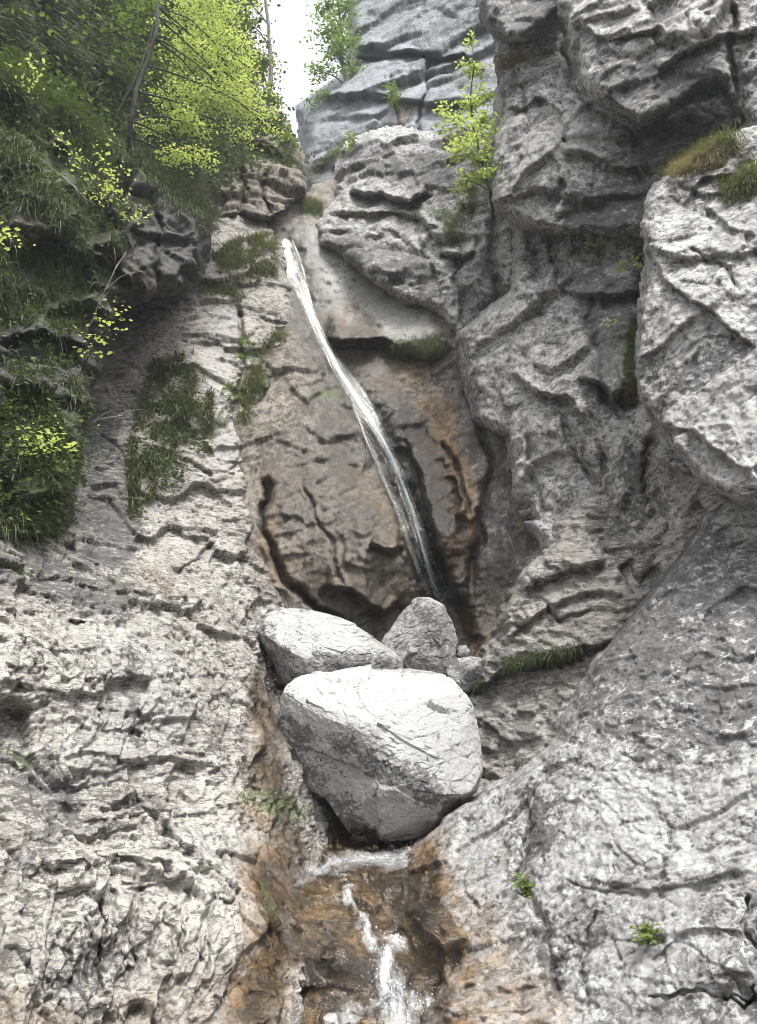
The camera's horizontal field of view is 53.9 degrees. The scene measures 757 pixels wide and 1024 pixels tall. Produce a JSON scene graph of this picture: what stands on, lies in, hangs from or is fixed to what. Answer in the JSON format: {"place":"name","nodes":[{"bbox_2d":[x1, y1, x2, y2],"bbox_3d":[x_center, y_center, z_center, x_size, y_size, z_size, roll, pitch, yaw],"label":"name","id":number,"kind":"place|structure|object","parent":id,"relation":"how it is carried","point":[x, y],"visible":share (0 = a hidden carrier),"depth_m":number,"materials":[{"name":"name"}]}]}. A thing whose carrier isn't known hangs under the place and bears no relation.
{"place":"outdoors","nodes":[
{"label":"outdoors","id":0,"kind":"place"},
{"bbox_2d":[0,68,211,539],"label":"cliff","id":1,"kind":"structure","parent":0,"point":[169,256],"depth_m":10.03,"materials":[{"name":"stone"}]},
{"bbox_2d":[0,222,35,250],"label":"sapling","id":2,"kind":"object","parent":1,"relation":"on","point":[8,233],"visible":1,"depth_m":7.71,"materials":[{"name":"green plant"}]},
{"bbox_2d":[3,52,48,125],"bbox_3d":[-4.846,-5.747,10.164,0.819,0.946,0.540,-4,-15,17],"label":"sapling","id":3,"kind":"object","parent":1,"relation":"on","point":[22,76],"visible":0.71,"depth_m":10.17,"materials":[{"name":"green plant"}]},
{"bbox_2d":[0,0,52,75],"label":"conifer tree","id":4,"kind":"object","parent":1,"relation":"on","point":[15,30],"visible":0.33,"depth_m":12.96,"materials":[{"name":"green plant"}]},
{"bbox_2d":[5,414,77,467],"bbox_3d":[-3.117,-0.668,7.043,0.680,0.344,0.682,-4,-14,15],"label":"sapling","id":5,"kind":"object","parent":1,"relation":"on","point":[53,438],"visible":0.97,"depth_m":7.05,"materials":[{"name":"green plant"}]},
{"bbox_2d":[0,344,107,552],"bbox_3d":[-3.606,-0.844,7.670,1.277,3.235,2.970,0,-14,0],"label":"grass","id":6,"kind":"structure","parent":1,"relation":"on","point":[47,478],"depth_m":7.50,"materials":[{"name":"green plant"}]},
{"bbox_2d":[0,372,111,547],"bbox_3d":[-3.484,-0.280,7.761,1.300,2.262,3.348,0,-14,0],"label":"undergrowth","id":7,"kind":"object","parent":1,"relation":"on","point":[7,416],"visible":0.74,"depth_m":7.33,"materials":[{"name":"green plant"}]},
{"bbox_2d":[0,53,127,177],"bbox_3d":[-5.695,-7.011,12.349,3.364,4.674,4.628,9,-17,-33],"label":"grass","id":8,"kind":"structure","parent":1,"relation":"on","point":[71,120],"depth_m":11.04,"materials":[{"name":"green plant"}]},
{"bbox_2d":[0,98,132,414],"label":"undergrowth","id":9,"kind":"object","parent":1,"relation":"on","point":[31,306],"visible":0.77,"depth_m":8.97,"materials":[{"name":"green plant"}]},
{"bbox_2d":[0,26,137,181],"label":"undergrowth","id":10,"kind":"object","parent":1,"relation":"on","point":[64,90],"visible":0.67,"depth_m":11.04,"materials":[{"name":"green plant"}]},
{"bbox_2d":[58,173,95,204],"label":"bare twig","id":11,"kind":"object","parent":1,"relation":"attached to","point":[75,186],"visible":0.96,"depth_m":9.71,"materials":[{"name":"grey wood"}]},
{"bbox_2d":[52,128,130,212],"bbox_3d":[-3.892,-4.645,10.230,1.072,0.979,0.817,2,-14,-8],"label":"sapling","id":12,"kind":"object","parent":1,"relation":"on","point":[107,189],"visible":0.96,"depth_m":10.18,"materials":[{"name":"green plant"}]},
{"bbox_2d":[0,63,190,352],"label":"grass","id":13,"kind":"structure","parent":1,"relation":"on","point":[74,224],"depth_m":9.28,"materials":[{"name":"green plant"}]},
{"bbox_2d":[74,298,131,372],"bbox_3d":[-3.224,-2.050,8.628,0.864,0.682,0.540,-10,-17,35],"label":"sapling","id":14,"kind":"object","parent":1,"relation":"on","point":[96,339],"visible":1,"depth_m":8.58,"materials":[{"name":"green plant"}]},
{"bbox_2d":[82,408,132,428],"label":"bare twig","id":15,"kind":"object","parent":1,"relation":"attached to","point":[95,421],"visible":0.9,"depth_m":8.38,"materials":[{"name":"grey wood"}]},
{"bbox_2d":[83,252,140,338],"bbox_3d":[-3.349,-2.727,9.177,0.846,1.035,0.233,-6,-15,23],"label":"bare twig","id":16,"kind":"object","parent":1,"relation":"attached to","point":[101,298],"visible":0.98,"depth_m":9.11,"materials":[{"name":"grey wood"}]},
{"bbox_2d":[89,178,152,235],"bbox_3d":[-3.806,-4.592,11.197,0.959,0.662,0.678,0,-14,0],"label":"sapling","id":17,"kind":"object","parent":1,"relation":"on","point":[135,215],"visible":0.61,"depth_m":11.15,"materials":[{"name":"green plant"}]},
{"bbox_2d":[86,130,228,238],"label":"grass","id":18,"kind":"structure","parent":1,"relation":"on","point":[200,206],"depth_m":13.24,"materials":[{"name":"green plant"}]},
{"bbox_2d":[126,0,291,177],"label":"broadleaf tree","id":19,"kind":"object","parent":1,"relation":"on","point":[231,90],"visible":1,"depth_m":14.05,"materials":[{"name":"green plant"}]},
{"bbox_2d":[16,0,308,231],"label":"hillside","id":20,"kind":"structure","parent":0,"point":[218,199],"depth_m":18.07,"materials":[{"name":"green plant"}]},
{"bbox_2d":[0,0,113,142],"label":"conifer tree","id":21,"kind":"object","parent":20,"relation":"on","point":[70,52],"visible":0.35,"depth_m":14.12,"materials":[{"name":"green plant"}]},
{"bbox_2d":[37,0,149,148],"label":"conifer tree","id":22,"kind":"object","parent":20,"relation":"on","point":[92,32],"visible":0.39,"depth_m":15.36,"materials":[{"name":"green plant"}]},
{"bbox_2d":[0,0,280,123],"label":"foliage","id":23,"kind":"object","parent":20,"relation":"on","point":[49,31],"visible":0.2,"depth_m":15.21,"materials":[{"name":"green plant"}]},
{"bbox_2d":[80,0,203,129],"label":"broadleaf tree","id":24,"kind":"object","parent":20,"relation":"on","point":[140,66],"visible":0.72,"depth_m":15.56,"materials":[{"name":"green plant"}]},
{"bbox_2d":[2,0,314,201],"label":"foliage","id":25,"kind":"object","parent":20,"relation":"on","point":[123,124],"visible":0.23,"depth_m":17.00,"materials":[{"name":"green plant"}]},
{"bbox_2d":[105,0,218,151],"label":"broadleaf tree","id":26,"kind":"object","parent":20,"relation":"on","point":[158,36],"visible":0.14,"depth_m":17.43,"materials":[{"name":"green plant"}]},
{"bbox_2d":[0,207,341,1023],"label":"rock slab","id":27,"kind":"object","parent":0,"point":[168,825],"visible":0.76,"depth_m":5.89,"materials":[{"name":"stone"}]},
{"bbox_2d":[118,347,222,523],"bbox_3d":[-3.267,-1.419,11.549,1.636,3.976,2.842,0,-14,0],"label":"grass","id":28,"kind":"structure","parent":27,"relation":"on","point":[186,368],"depth_m":11.70,"materials":[{"name":"green plant"}]},
{"bbox_2d":[199,333,268,454],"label":"undergrowth","id":29,"kind":"object","parent":27,"relation":"on","point":[224,388],"visible":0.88,"depth_m":13.03,"materials":[{"name":"green plant"}]},
{"bbox_2d":[210,226,283,288],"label":"grass","id":30,"kind":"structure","parent":27,"relation":"on","point":[236,260],"depth_m":16.02,"materials":[{"name":"green plant"}]},
{"bbox_2d":[227,316,297,435],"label":"grass","id":31,"kind":"structure","parent":27,"relation":"on","point":[257,370],"depth_m":13.31,"materials":[{"name":"green plant"}]},
{"bbox_2d":[270,668,283,688],"bbox_3d":[-1.269,2.089,9.377,0.312,0.261,0.293,0,-14,0],"label":"stone","id":32,"kind":"object","parent":27,"relation":"on","point":[277,682],"visible":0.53,"depth_m":9.27,"materials":[{"name":"grey stone"}]},
{"bbox_2d":[257,607,403,687],"bbox_3d":[-0.615,1.867,9.613,1.891,1.263,1.687,0,-14,0],"label":"boulder","id":33,"kind":"object","parent":27,"relation":"on","point":[296,642],"visible":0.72,"depth_m":9.09,"materials":[{"name":"stone"}]},
{"bbox_2d":[198,280,250,307],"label":"grass","id":34,"kind":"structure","parent":0,"point":[211,289],"depth_m":15.07,"materials":[{"name":"green plant"}]},
{"bbox_2d":[218,108,306,221],"bbox_3d":[-3.450,-10.200,20.735,3.274,8.285,5.428,0,-14,0],"label":"rock outcrop","id":35,"kind":"object","parent":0,"point":[282,188],"visible":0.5,"depth_m":18.29,"materials":[{"name":"stone"}]},
{"bbox_2d":[235,0,298,145],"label":"broadleaf tree","id":36,"kind":"object","parent":35,"relation":"on","point":[270,56],"visible":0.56,"depth_m":21.25,"materials":[{"name":"green plant"}]},
{"bbox_2d":[253,145,303,168],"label":"grass tuft","id":37,"kind":"object","parent":35,"relation":"on","point":[277,157],"visible":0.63,"depth_m":19.95,"materials":[{"name":"green plant"}]},
{"bbox_2d":[264,110,302,151],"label":"grass tuft","id":38,"kind":"object","parent":35,"relation":"on","point":[281,132],"visible":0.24,"depth_m":20.58,"materials":[{"name":"green plant"}]},
{"bbox_2d":[239,0,347,143],"label":"sky","id":39,"kind":"structure","parent":0,"point":[290,26],"materials":[{"name":"white"}]},
{"bbox_2d":[289,841,462,1023],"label":"stream","id":40,"kind":"structure","parent":0,"point":[384,972],"depth_m":5.40,"materials":[{"name":"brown liquid"}]},
{"bbox_2d":[316,839,432,1023],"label":"spray","id":41,"kind":"object","parent":40,"relation":"on","point":[384,964],"visible":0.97,"depth_m":4.56,"materials":[{"name":"white liquid"}]},
{"bbox_2d":[290,834,471,1023],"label":"stream bed","id":42,"kind":"object","parent":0,"point":[337,959],"visible":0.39,"depth_m":5.10,"materials":[{"name":"brown stone"}]},
{"bbox_2d":[323,1011,362,1023],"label":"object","id":43,"kind":"object","parent":42,"relation":"on","point":[334,1018],"visible":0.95,"depth_m":4.19,"materials":[{"name":"stone"}]},
{"bbox_2d":[277,664,482,844],"bbox_3d":[0.006,2.677,8.301,2.242,1.956,1.894,0,-14,0],"label":"boulder","id":44,"kind":"object","parent":42,"relation":"on","point":[386,756],"visible":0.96,"depth_m":7.72,"materials":[{"name":"stone"}]},
{"bbox_2d":[232,178,538,834],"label":"rock wall","id":45,"kind":"structure","parent":0,"point":[331,533],"depth_m":12.25,"materials":[{"name":"stone"}]},
{"bbox_2d":[295,193,327,213],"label":"grass tuft","id":46,"kind":"object","parent":45,"relation":"on","point":[313,202],"visible":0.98,"depth_m":18.74,"materials":[{"name":"green plant"}]},
{"bbox_2d":[289,259,445,600],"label":"waterfall","id":47,"kind":"structure","parent":45,"relation":"on","point":[342,376],"depth_m":13.61,"materials":[{"name":"white liquid"}]},
{"bbox_2d":[369,327,448,365],"bbox_3d":[0.652,-3.171,14.488,1.912,1.094,0.979,-10,-17,35],"label":"grass tuft","id":48,"kind":"object","parent":45,"relation":"on","point":[410,350],"visible":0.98,"depth_m":14.18,"materials":[{"name":"green plant"}]},
{"bbox_2d":[381,597,457,675],"bbox_3d":[0.570,1.860,10.330,1.060,1.314,1.269,0,-14,0],"label":"boulder","id":49,"kind":"object","parent":45,"relation":"on","point":[421,634],"visible":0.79,"depth_m":9.93,"materials":[{"name":"stone"}]},
{"bbox_2d":[456,645,469,657],"bbox_3d":[1.151,1.907,10.138,0.200,0.187,0.189,0,-14,0],"label":"stone","id":50,"kind":"object","parent":49,"relation":"on","point":[462,651],"visible":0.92,"depth_m":10.07,"materials":[{"name":"stone"}]},
{"bbox_2d":[295,0,496,191],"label":"cliff","id":51,"kind":"structure","parent":0,"point":[414,50],"depth_m":24.20,"materials":[{"name":"grey stone"}]},
{"bbox_2d":[299,0,367,109],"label":"broadleaf tree","id":52,"kind":"object","parent":51,"relation":"on","point":[340,52],"visible":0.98,"depth_m":25.69,"materials":[{"name":"green plant"}]},
{"bbox_2d":[382,81,406,112],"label":"shrub","id":53,"kind":"object","parent":51,"relation":"on","point":[395,103],"visible":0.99,"depth_m":23.27,"materials":[{"name":"green plant"}]},
{"bbox_2d":[315,123,512,439],"bbox_3d":[0.745,-5.954,17.291,3.572,12.874,8.418,11,-18,-37],"label":"rock buttress","id":54,"kind":"object","parent":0,"point":[380,220],"visible":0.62,"depth_m":16.12,"materials":[{"name":"grey stone"}]},
{"bbox_2d":[307,126,380,178],"bbox_3d":[-1.076,-11.286,23.120,3.190,1.858,1.374,-6,-15,21],"label":"grass tuft","id":55,"kind":"object","parent":54,"relation":"on","point":[316,169],"visible":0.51,"depth_m":23.13,"materials":[{"name":"green plant"}]},
{"bbox_2d":[337,128,358,160],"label":"shrub","id":56,"kind":"object","parent":54,"relation":"on","point":[350,146],"visible":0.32,"depth_m":20.96,"materials":[{"name":"green plant"}]},
{"bbox_2d":[438,163,485,247],"bbox_3d":[1.711,-6.473,15.527,1.217,2.970,1.596,0,-14,0],"label":"grass tuft","id":57,"kind":"object","parent":54,"relation":"on","point":[456,222],"visible":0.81,"depth_m":15.18,"materials":[{"name":"green plant"}]},
{"bbox_2d":[432,30,504,219],"bbox_3d":[1.561,-6.768,12.728,1.401,3.278,0.968,3,-14,-12],"label":"shrub","id":58,"kind":"object","parent":54,"relation":"on","point":[482,176],"visible":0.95,"depth_m":12.59,"materials":[{"name":"green plant"}]},
{"bbox_2d":[495,280,509,297],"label":"grass","id":59,"kind":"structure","parent":54,"relation":"on","point":[499,291],"depth_m":13.22,"materials":[{"name":"green plant"}]},
{"bbox_2d":[476,0,556,44],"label":"rock overhang","id":60,"kind":"object","parent":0,"point":[509,22],"visible":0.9,"depth_m":12.64,"materials":[{"name":"grey stone"}]},
{"bbox_2d":[392,500,756,1023],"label":"rock slab","id":61,"kind":"object","parent":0,"point":[616,809],"visible":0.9,"depth_m":4.79,"materials":[{"name":"grey stone"}]},
{"bbox_2d":[509,872,535,898],"bbox_3d":[0.972,2.503,5.005,0.200,0.146,0.174,0,-14,0],"label":"sapling","id":62,"kind":"object","parent":61,"relation":"on","point":[527,886],"visible":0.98,"depth_m":5.00,"materials":[{"name":"green plant"}]},
{"bbox_2d":[629,921,663,946],"bbox_3d":[1.347,2.126,3.750,0.157,0.124,0.176,-3,-14,12],"label":"sapling","id":63,"kind":"object","parent":61,"relation":"on","point":[648,931],"visible":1,"depth_m":3.73,"materials":[{"name":"green plant"}]},
{"bbox_2d":[456,221,697,592],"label":"cliff","id":64,"kind":"structure","parent":0,"point":[539,345],"depth_m":10.72,"materials":[{"name":"grey stone"}]},
{"bbox_2d":[565,234,579,250],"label":"sapling","id":65,"kind":"object","parent":64,"relation":"on","point":[569,238],"visible":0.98,"depth_m":11.63,"materials":[{"name":"green plant"}]},
{"bbox_2d":[583,233,613,257],"bbox_3d":[3.322,-4.212,11.334,0.484,0.566,0.352,4,-14,-14],"label":"sapling","id":66,"kind":"object","parent":64,"relation":"on","point":[590,243],"visible":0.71,"depth_m":11.31,"materials":[{"name":"green plant"}]},
{"bbox_2d":[601,315,619,328],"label":"sapling","id":67,"kind":"object","parent":64,"relation":"on","point":[614,319],"visible":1,"depth_m":10.02,"materials":[{"name":"green plant"}]},
{"bbox_2d":[610,322,638,406],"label":"grass tuft","id":68,"kind":"object","parent":64,"relation":"on","point":[631,368],"visible":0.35,"depth_m":9.55,"materials":[{"name":"green plant"}]},
{"bbox_2d":[608,374,640,409],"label":"grass tuft","id":69,"kind":"object","parent":64,"relation":"on","point":[630,399],"visible":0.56,"depth_m":9.51,"materials":[{"name":"green plant"}]},
{"bbox_2d":[610,253,641,273],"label":"sapling","id":70,"kind":"object","parent":64,"relation":"on","point":[624,262],"visible":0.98,"depth_m":10.43,"materials":[{"name":"green plant"}]},
{"bbox_2d":[466,440,730,797],"bbox_3d":[2.395,1.421,8.907,3.631,5.597,4.819,0,-14,0],"label":"rock rib","id":71,"kind":"object","parent":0,"point":[571,585],"visible":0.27,"depth_m":8.73,"materials":[{"name":"stone"}]},
{"bbox_2d":[447,656,481,692],"bbox_3d":[1.110,2.109,9.604,0.464,0.491,0.497,0,-14,0],"label":"stone","id":72,"kind":"object","parent":71,"relation":"on","point":[462,672],"visible":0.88,"depth_m":9.44,"materials":[{"name":"stone"}]},
{"bbox_2d":[467,674,489,696],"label":"grass","id":73,"kind":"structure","parent":71,"relation":"on","point":[476,685],"depth_m":9.27,"materials":[{"name":"green plant"}]},
{"bbox_2d":[496,639,587,680],"bbox_3d":[1.975,1.716,8.576,0.675,0.445,1.533,9,-17,-32],"label":"grass tuft","id":74,"kind":"object","parent":71,"relation":"on","point":[555,660],"visible":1,"depth_m":8.50,"materials":[{"name":"green plant"}]},
{"bbox_2d":[477,18,740,237],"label":"cliff","id":75,"kind":"structure","parent":0,"point":[571,157],"depth_m":11.26,"materials":[{"name":"grey stone"}]},
{"bbox_2d":[492,43,526,70],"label":"grass","id":76,"kind":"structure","parent":75,"relation":"on","point":[514,60],"depth_m":13.40,"materials":[{"name":"green plant"}]},
{"bbox_2d":[556,0,756,130],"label":"rock overhang","id":77,"kind":"object","parent":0,"point":[641,65],"visible":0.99,"depth_m":9.77,"materials":[{"name":"grey stone"}]},
{"bbox_2d":[634,125,756,514],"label":"cliff","id":78,"kind":"structure","parent":0,"point":[695,359],"depth_m":7.19,"materials":[{"name":"grey stone"}]},
{"bbox_2d":[659,131,742,187],"bbox_3d":[3.829,-4.267,9.233,0.916,1.795,2.048,-3,-14,12],"label":"grass tuft","id":79,"kind":"object","parent":78,"relation":"on","point":[679,166],"visible":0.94,"depth_m":8.42,"materials":[{"name":"green plant"}]},
{"bbox_2d":[651,119,751,179],"bbox_3d":[4.095,-4.748,9.883,1.139,2.620,3.277,-5,-15,19],"label":"grass tuft","id":80,"kind":"object","parent":78,"relation":"on","point":[732,139],"visible":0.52,"depth_m":8.50,"materials":[{"name":"green plant"}]},
{"bbox_2d":[707,150,756,205],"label":"grass tuft","id":81,"kind":"object","parent":78,"relation":"on","point":[740,184],"visible":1,"depth_m":7.87,"materials":[{"name":"green plant"}]}
]}

